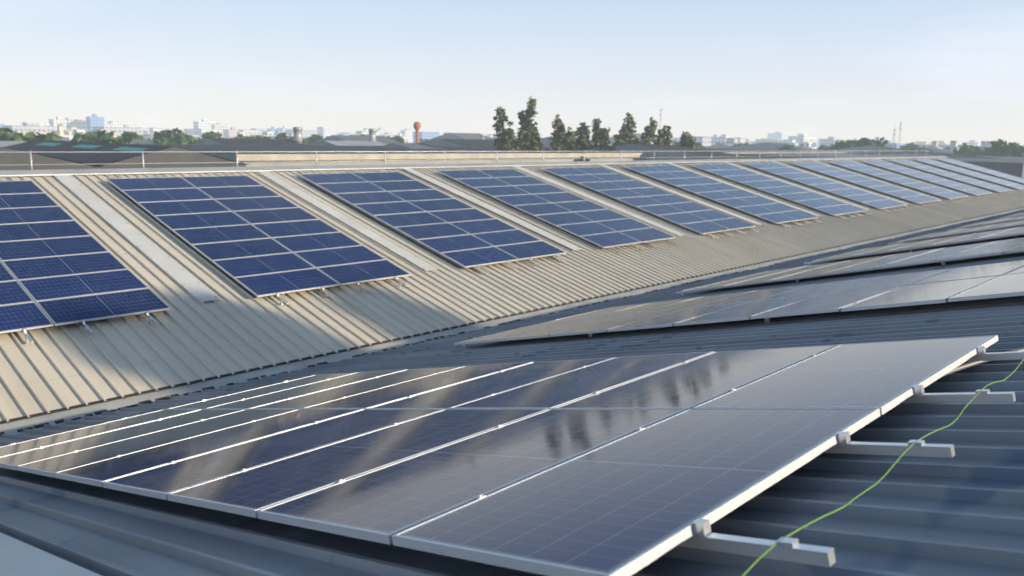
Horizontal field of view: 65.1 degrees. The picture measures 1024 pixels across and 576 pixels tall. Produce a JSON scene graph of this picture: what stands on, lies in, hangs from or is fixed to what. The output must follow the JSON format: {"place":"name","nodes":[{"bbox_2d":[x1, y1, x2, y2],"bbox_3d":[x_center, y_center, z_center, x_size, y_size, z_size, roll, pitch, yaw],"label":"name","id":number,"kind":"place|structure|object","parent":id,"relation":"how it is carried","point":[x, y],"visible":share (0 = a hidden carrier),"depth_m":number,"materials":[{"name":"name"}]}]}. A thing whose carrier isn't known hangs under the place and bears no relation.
{"place":"outdoors","nodes":[
{"label":"outdoors","id":0,"kind":"place"},
{"bbox_2d":[0,114,1023,150],"bbox_3d":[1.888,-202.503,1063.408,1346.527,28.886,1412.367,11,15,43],"label":"city skyline","id":1,"kind":"structure","parent":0,"point":[67,129],"depth_m":761.87},
{"bbox_2d":[0,0,1023,144],"label":"sky","id":2,"kind":"structure","parent":0,"point":[951,70],"materials":[{"name":"blue"}]},
{"label":"ground","id":3,"kind":"structure","parent":0,"visible":0},
{"bbox_2d":[0,127,63,141],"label":"broadleaf tree","id":4,"kind":"object","parent":3,"relation":"on","point":[6,134],"visible":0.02,"depth_m":126.46,"materials":[{"name":"green plant"}]},
{"bbox_2d":[70,130,138,143],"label":"broadleaf tree","id":5,"kind":"object","parent":3,"relation":"on","point":[99,136],"visible":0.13,"depth_m":130.68,"materials":[{"name":"green plant"}]},
{"bbox_2d":[0,140,248,169],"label":"neighbour sheds","id":6,"kind":"object","parent":3,"relation":"on","point":[9,161],"visible":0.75,"depth_m":56.22,"materials":[{"name":"grey metal"}]},
{"bbox_2d":[121,130,144,138],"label":"broadleaf tree","id":7,"kind":"object","parent":3,"relation":"on","point":[134,135],"visible":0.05,"depth_m":158.69,"materials":[{"name":"green plant"}]},
{"bbox_2d":[147,128,197,143],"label":"broadleaf tree","id":8,"kind":"object","parent":3,"relation":"on","point":[166,136],"visible":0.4,"depth_m":169.97,"materials":[{"name":"green plant"}]},
{"bbox_2d":[199,130,233,138],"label":"broadleaf tree","id":9,"kind":"object","parent":3,"relation":"on","point":[209,134],"visible":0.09,"depth_m":191.02,"materials":[{"name":"green plant"}]},
{"bbox_2d":[234,134,269,138],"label":"broadleaf tree","id":10,"kind":"object","parent":3,"relation":"on","point":[239,136],"visible":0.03,"depth_m":216.25,"materials":[{"name":"green plant"}]},
{"bbox_2d":[275,132,309,144],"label":"broadleaf tree","id":11,"kind":"object","parent":3,"relation":"on","point":[284,136],"visible":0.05,"depth_m":226.57,"materials":[{"name":"green plant"}]},
{"bbox_2d":[293,127,302,142],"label":"storage tank","id":12,"kind":"object","parent":3,"relation":"on","point":[297,132],"visible":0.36,"depth_m":141.94,"materials":[{"name":"metal"}]},
{"bbox_2d":[308,134,322,143],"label":"broadleaf tree","id":13,"kind":"object","parent":3,"relation":"on","point":[313,138],"visible":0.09,"depth_m":235.88,"materials":[{"name":"green plant"}]},
{"bbox_2d":[368,128,375,140],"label":"storage tank","id":14,"kind":"object","parent":3,"relation":"on","point":[372,134],"visible":0.25,"depth_m":159.22,"materials":[{"name":"metal"}]},
{"bbox_2d":[387,135,404,142],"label":"broadleaf tree","id":15,"kind":"object","parent":3,"relation":"on","point":[398,139],"visible":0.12,"depth_m":251.43,"materials":[{"name":"green plant"}]},
{"bbox_2d":[413,122,420,142],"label":"water tower","id":16,"kind":"structure","parent":3,"relation":"on","point":[417,126],"depth_m":184.81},
{"bbox_2d":[134,144,846,166],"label":"long shed","id":17,"kind":"object","parent":3,"relation":"on","point":[283,158],"visible":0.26,"depth_m":91.82,"materials":[{"name":"beige metal"}]},
{"bbox_2d":[492,106,515,149],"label":"casuarina tree","id":18,"kind":"object","parent":3,"relation":"on","point":[506,135],"visible":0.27,"depth_m":114.41,"materials":[{"name":"green plant"}]},
{"bbox_2d":[0,133,1023,177],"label":"distant rooftops","id":19,"kind":"object","parent":3,"relation":"on","point":[1012,165],"visible":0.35,"depth_m":133.83,"materials":[{"name":"grey metal"}]},
{"bbox_2d":[516,110,528,148],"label":"casuarina tree","id":20,"kind":"object","parent":3,"relation":"on","point":[521,114],"visible":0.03,"depth_m":122.29,"materials":[{"name":"green plant"}]},
{"bbox_2d":[509,96,537,149],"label":"casuarina tree","id":21,"kind":"object","parent":3,"relation":"on","point":[523,139],"visible":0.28,"depth_m":118.52,"materials":[{"name":"green plant"}]},
{"bbox_2d":[527,127,542,152],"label":"casuarina tree","id":22,"kind":"object","parent":3,"relation":"on","point":[535,138],"visible":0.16,"depth_m":103.31,"materials":[{"name":"green plant"}]},
{"bbox_2d":[546,122,567,150],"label":"casuarina tree","id":23,"kind":"object","parent":3,"relation":"on","point":[556,143],"visible":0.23,"depth_m":113.79,"materials":[{"name":"green plant"}]},
{"bbox_2d":[549,114,564,147],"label":"casuarina tree","id":24,"kind":"object","parent":3,"relation":"on","point":[557,120],"visible":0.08,"depth_m":129.64,"materials":[{"name":"green plant"}]},
{"bbox_2d":[561,126,576,152],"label":"casuarina tree","id":25,"kind":"object","parent":3,"relation":"on","point":[568,140],"visible":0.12,"depth_m":107.93,"materials":[{"name":"green plant"}]},
{"bbox_2d":[574,122,585,147],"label":"casuarina tree","id":26,"kind":"object","parent":3,"relation":"on","point":[583,124],"visible":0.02,"depth_m":132.80,"materials":[{"name":"green plant"}]},
{"bbox_2d":[572,130,591,160],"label":"casuarina tree","id":27,"kind":"object","parent":3,"relation":"on","point":[580,141],"visible":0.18,"depth_m":105.11,"materials":[{"name":"green plant"}]},
{"bbox_2d":[576,126,590,150],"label":"casuarina tree","id":28,"kind":"object","parent":3,"relation":"on","point":[586,131],"visible":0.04,"depth_m":118.08,"materials":[{"name":"green plant"}]},
{"bbox_2d":[590,118,601,147],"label":"casuarina tree","id":29,"kind":"object","parent":3,"relation":"on","point":[595,131],"visible":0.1,"depth_m":124.01,"materials":[{"name":"green plant"}]},
{"bbox_2d":[597,126,615,150],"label":"casuarina tree","id":30,"kind":"object","parent":3,"relation":"on","point":[605,141],"visible":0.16,"depth_m":118.71,"materials":[{"name":"green plant"}]},
{"bbox_2d":[612,122,626,145],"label":"casuarina tree","id":31,"kind":"object","parent":3,"relation":"on","point":[618,139],"visible":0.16,"depth_m":135.93,"materials":[{"name":"green plant"}]},
{"bbox_2d":[622,112,641,144],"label":"casuarina tree","id":32,"kind":"object","parent":3,"relation":"on","point":[629,132],"visible":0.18,"depth_m":132.92,"materials":[{"name":"green plant"}]},
{"bbox_2d":[640,117,657,143],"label":"casuarina tree","id":33,"kind":"object","parent":3,"relation":"on","point":[649,134],"visible":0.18,"depth_m":126.53,"materials":[{"name":"green plant"}]},
{"bbox_2d":[652,129,666,147],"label":"casuarina tree","id":34,"kind":"object","parent":3,"relation":"on","point":[661,139],"visible":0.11,"depth_m":121.00,"materials":[{"name":"green plant"}]},
{"bbox_2d":[657,125,672,149],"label":"casuarina tree","id":35,"kind":"object","parent":3,"relation":"on","point":[667,135],"visible":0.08,"depth_m":121.63,"materials":[{"name":"green plant"}]},
{"bbox_2d":[670,139,694,147],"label":"broadleaf tree","id":36,"kind":"object","parent":3,"relation":"on","point":[675,143],"visible":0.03,"depth_m":212.34,"materials":[{"name":"green plant"}]},
{"bbox_2d":[678,131,689,145],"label":"casuarina tree","id":37,"kind":"object","parent":3,"relation":"on","point":[684,134],"visible":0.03,"depth_m":130.19,"materials":[{"name":"green plant"}]},
{"bbox_2d":[680,134,694,147],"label":"casuarina tree","id":38,"kind":"object","parent":3,"relation":"on","point":[689,142],"visible":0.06,"depth_m":126.11,"materials":[{"name":"green plant"}]},
{"bbox_2d":[694,142,704,147],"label":"broadleaf tree","id":39,"kind":"object","parent":3,"relation":"on","point":[698,145],"visible":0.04,"depth_m":227.81,"materials":[{"name":"green plant"}]},
{"bbox_2d":[732,142,750,146],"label":"broadleaf tree","id":40,"kind":"object","parent":3,"relation":"on","point":[737,144],"visible":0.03,"depth_m":283.35,"materials":[{"name":"green plant"}]},
{"bbox_2d":[778,143,793,149],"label":"broadleaf tree","id":41,"kind":"object","parent":3,"relation":"on","point":[787,147],"visible":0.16,"depth_m":239.83,"materials":[{"name":"green plant"}]},
{"bbox_2d":[817,144,834,149],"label":"broadleaf tree","id":42,"kind":"object","parent":3,"relation":"on","point":[822,147],"visible":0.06,"depth_m":275.36,"materials":[{"name":"green plant"}]},
{"bbox_2d":[831,137,887,149],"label":"broadleaf tree","id":43,"kind":"object","parent":3,"relation":"on","point":[862,141],"visible":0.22,"depth_m":215.29,"materials":[{"name":"green plant"}]},
{"bbox_2d":[897,119,901,142],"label":"telecom mast","id":44,"kind":"object","parent":3,"relation":"on","point":[900,131],"visible":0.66,"depth_m":797.69,"materials":[{"name":"grey metal"}]},
{"bbox_2d":[899,142,932,151],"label":"broadleaf tree","id":45,"kind":"object","parent":3,"relation":"on","point":[912,146],"visible":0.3,"depth_m":280.25,"materials":[{"name":"green plant"}]},
{"bbox_2d":[953,143,991,155],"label":"broadleaf tree","id":46,"kind":"object","parent":3,"relation":"on","point":[966,149],"visible":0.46,"depth_m":221.67,"materials":[{"name":"green plant"}]},
{"bbox_2d":[979,139,1023,156],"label":"broadleaf tree","id":47,"kind":"object","parent":3,"relation":"on","point":[1014,149],"visible":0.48,"depth_m":198.67,"materials":[{"name":"green plant"}]},
{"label":"factory building walls","id":48,"kind":"object","parent":3,"relation":"on","visible":0},
{"bbox_2d":[0,150,929,169],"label":"railing","id":49,"kind":"object","parent":48,"relation":"on","point":[385,160],"visible":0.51,"depth_m":28.26,"materials":[{"name":"metal"}]},
{"bbox_2d":[0,156,945,176],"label":"ridge cap","id":50,"kind":"object","parent":48,"relation":"on","point":[149,170],"visible":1,"depth_m":27.90,"materials":[{"name":"beige metal"}]},
{"bbox_2d":[0,210,1023,575],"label":"roof sheet","id":51,"kind":"object","parent":48,"relation":"on","point":[960,512],"visible":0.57,"depth_m":3.75,"materials":[{"name":"grey metal"}]},
{"bbox_2d":[0,158,988,575],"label":"skylight panels","id":52,"kind":"object","parent":51,"relation":"on","point":[18,558],"visible":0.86,"depth_m":20.19,"materials":[{"name":"plastic"}]},
{"bbox_2d":[0,335,1023,575],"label":"solar array","id":53,"kind":"object","parent":51,"relation":"on","point":[623,466],"visible":1,"depth_m":4.16,"materials":[{"name":"photovoltaic glass"},{"name":"silicon cells"},{"name":"aluminium"}]},
{"bbox_2d":[742,347,1023,575],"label":"cable","id":54,"kind":"object","parent":53,"relation":"attached to","point":[786,542],"visible":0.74,"depth_m":2.93,"materials":[{"name":"green plastic"}]},
{"bbox_2d":[454,260,1023,347],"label":"solar array","id":55,"kind":"object","parent":51,"relation":"on","point":[993,280],"visible":0.95,"depth_m":10.19,"materials":[{"name":"glass"},{"name":"silicon"},{"name":"aluminium"}]},
{"bbox_2d":[676,237,1023,295],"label":"solar array","id":56,"kind":"object","parent":51,"relation":"on","point":[985,249],"visible":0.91,"depth_m":15.67,"materials":[{"name":"glass"},{"name":"silicon"},{"name":"aluminium"}]},
{"bbox_2d":[804,226,1023,264],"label":"solar array","id":57,"kind":"object","parent":51,"relation":"on","point":[982,236],"visible":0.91,"depth_m":20.83,"materials":[{"name":"glass"},{"name":"silicon"},{"name":"aluminium"}]},
{"bbox_2d":[888,220,1023,244],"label":"solar array","id":58,"kind":"object","parent":51,"relation":"on","point":[976,229],"visible":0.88,"depth_m":25.88,"materials":[{"name":"glass"},{"name":"silicon"},{"name":"aluminium"}]},
{"bbox_2d":[948,216,1023,230],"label":"solar array","id":59,"kind":"object","parent":51,"relation":"on","point":[998,221],"visible":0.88,"depth_m":30.81,"materials":[{"name":"white"}]},
{"bbox_2d":[994,213,1023,219],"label":"solar array","id":60,"kind":"object","parent":51,"relation":"on","point":[1017,215],"visible":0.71,"depth_m":35.65,"materials":[{"name":"white"}]},
{"bbox_2d":[0,157,1023,423],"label":"corrugated roof","id":61,"kind":"structure","parent":48,"relation":"on","point":[234,329],"depth_m":19.03,"materials":[{"name":"beige metal"}]},
{"bbox_2d":[0,177,170,344],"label":"solar array","id":62,"kind":"object","parent":61,"relation":"on","point":[59,265],"visible":1,"depth_m":15.71,"materials":[{"name":"photovoltaic glass"},{"name":"silicon cells"},{"name":"aluminium"}]},
{"bbox_2d":[107,173,410,305],"bbox_3d":[-6.643,-1.551,20.396,8.646,2.296,4.020,11,15,43],"label":"solar array","id":63,"kind":"object","parent":61,"relation":"on","point":[255,238],"visible":1,"depth_m":19.81,"materials":[{"name":"photovoltaic glass"},{"name":"silicon cells"},{"name":"aluminium"}]},
{"bbox_2d":[299,170,566,274],"bbox_3d":[-2.614,-2.259,24.522,8.646,2.296,4.020,11,15,43],"label":"solar array","id":64,"kind":"object","parent":61,"relation":"on","point":[457,231],"visible":1,"depth_m":24.01,"materials":[{"name":"photovoltaic glass"},{"name":"silicon cells"},{"name":"aluminium"}]},
{"bbox_2d":[437,167,677,252],"bbox_3d":[1.416,-2.968,28.649,8.646,2.296,4.020,11,15,43],"label":"solar array","id":65,"kind":"object","parent":61,"relation":"on","point":[596,224],"visible":1,"depth_m":28.19,"materials":[{"name":"photovoltaic glass"},{"name":"silicon cells"},{"name":"aluminium"}]},
{"bbox_2d":[541,165,759,238],"bbox_3d":[5.445,-3.676,32.776,8.646,2.296,4.020,11,15,43],"label":"solar array","id":66,"kind":"object","parent":61,"relation":"on","point":[693,216],"visible":1,"depth_m":32.34,"materials":[{"name":"photovoltaic glass"},{"name":"silicon cells"},{"name":"aluminium"}]},
{"bbox_2d":[622,164,821,227],"bbox_3d":[9.474,-4.385,36.903,8.646,2.296,4.020,11,15,43],"label":"solar array","id":67,"kind":"object","parent":61,"relation":"on","point":[753,204],"visible":1,"depth_m":36.50,"materials":[{"name":"photovoltaic glass"},{"name":"silicon cells"},{"name":"aluminium"}]},
{"bbox_2d":[687,162,871,218],"bbox_3d":[13.504,-5.093,41.029,8.646,2.296,4.020,11,15,43],"label":"solar array","id":68,"kind":"object","parent":61,"relation":"on","point":[828,205],"visible":1,"depth_m":40.64,"materials":[{"name":"photovoltaic glass"},{"name":"silicon cells"},{"name":"aluminium"}]},
{"bbox_2d":[741,161,911,211],"bbox_3d":[17.533,-5.801,45.156,8.646,2.296,4.020,11,15,43],"label":"solar array","id":69,"kind":"object","parent":61,"relation":"on","point":[848,192],"visible":1,"depth_m":44.78,"materials":[{"name":"photovoltaic glass"},{"name":"silicon cells"},{"name":"aluminium"}]},
{"bbox_2d":[786,161,944,205],"bbox_3d":[21.562,-6.510,49.283,8.646,2.296,4.020,11,15,43],"label":"solar array","id":70,"kind":"object","parent":61,"relation":"on","point":[893,190],"visible":1,"depth_m":48.94,"materials":[{"name":"photovoltaic glass"},{"name":"silicon cells"},{"name":"aluminium"}]},
{"bbox_2d":[824,160,972,201],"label":"solar array","id":71,"kind":"object","parent":61,"relation":"on","point":[912,183],"visible":1,"depth_m":53.05,"materials":[{"name":"glass"},{"name":"silicon"},{"name":"aluminium"}]},
{"bbox_2d":[858,159,996,197],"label":"solar array","id":72,"kind":"object","parent":61,"relation":"on","point":[932,178],"visible":1,"depth_m":57.19,"materials":[{"name":"glass"},{"name":"silicon"},{"name":"aluminium"}]},
{"bbox_2d":[886,159,1016,193],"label":"solar array","id":73,"kind":"object","parent":61,"relation":"on","point":[965,179],"visible":1,"depth_m":61.32,"materials":[{"name":"glass"},{"name":"silicon"},{"name":"aluminium"}]},
{"bbox_2d":[913,158,1023,190],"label":"solar array","id":74,"kind":"object","parent":61,"relation":"on","point":[976,174],"visible":1,"depth_m":65.56,"materials":[{"name":"glass"},{"name":"silicon"},{"name":"aluminium"}]},
{"bbox_2d":[933,158,1023,183],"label":"solar array","id":75,"kind":"object","parent":61,"relation":"on","point":[987,171],"visible":1,"depth_m":70.10,"materials":[{"name":"blue"}]},
{"bbox_2d":[942,157,1023,178],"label":"solar panel","id":76,"kind":"object","parent":61,"relation":"on","point":[980,166],"visible":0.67,"depth_m":73.62,"materials":[{"name":"blue glass"}]},
{"bbox_2d":[0,208,1023,437],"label":"valley gutter","id":77,"kind":"object","parent":48,"relation":"on","point":[14,426],"visible":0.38,"depth_m":14.98,"materials":[{"name":"grey metal"}]}
]}

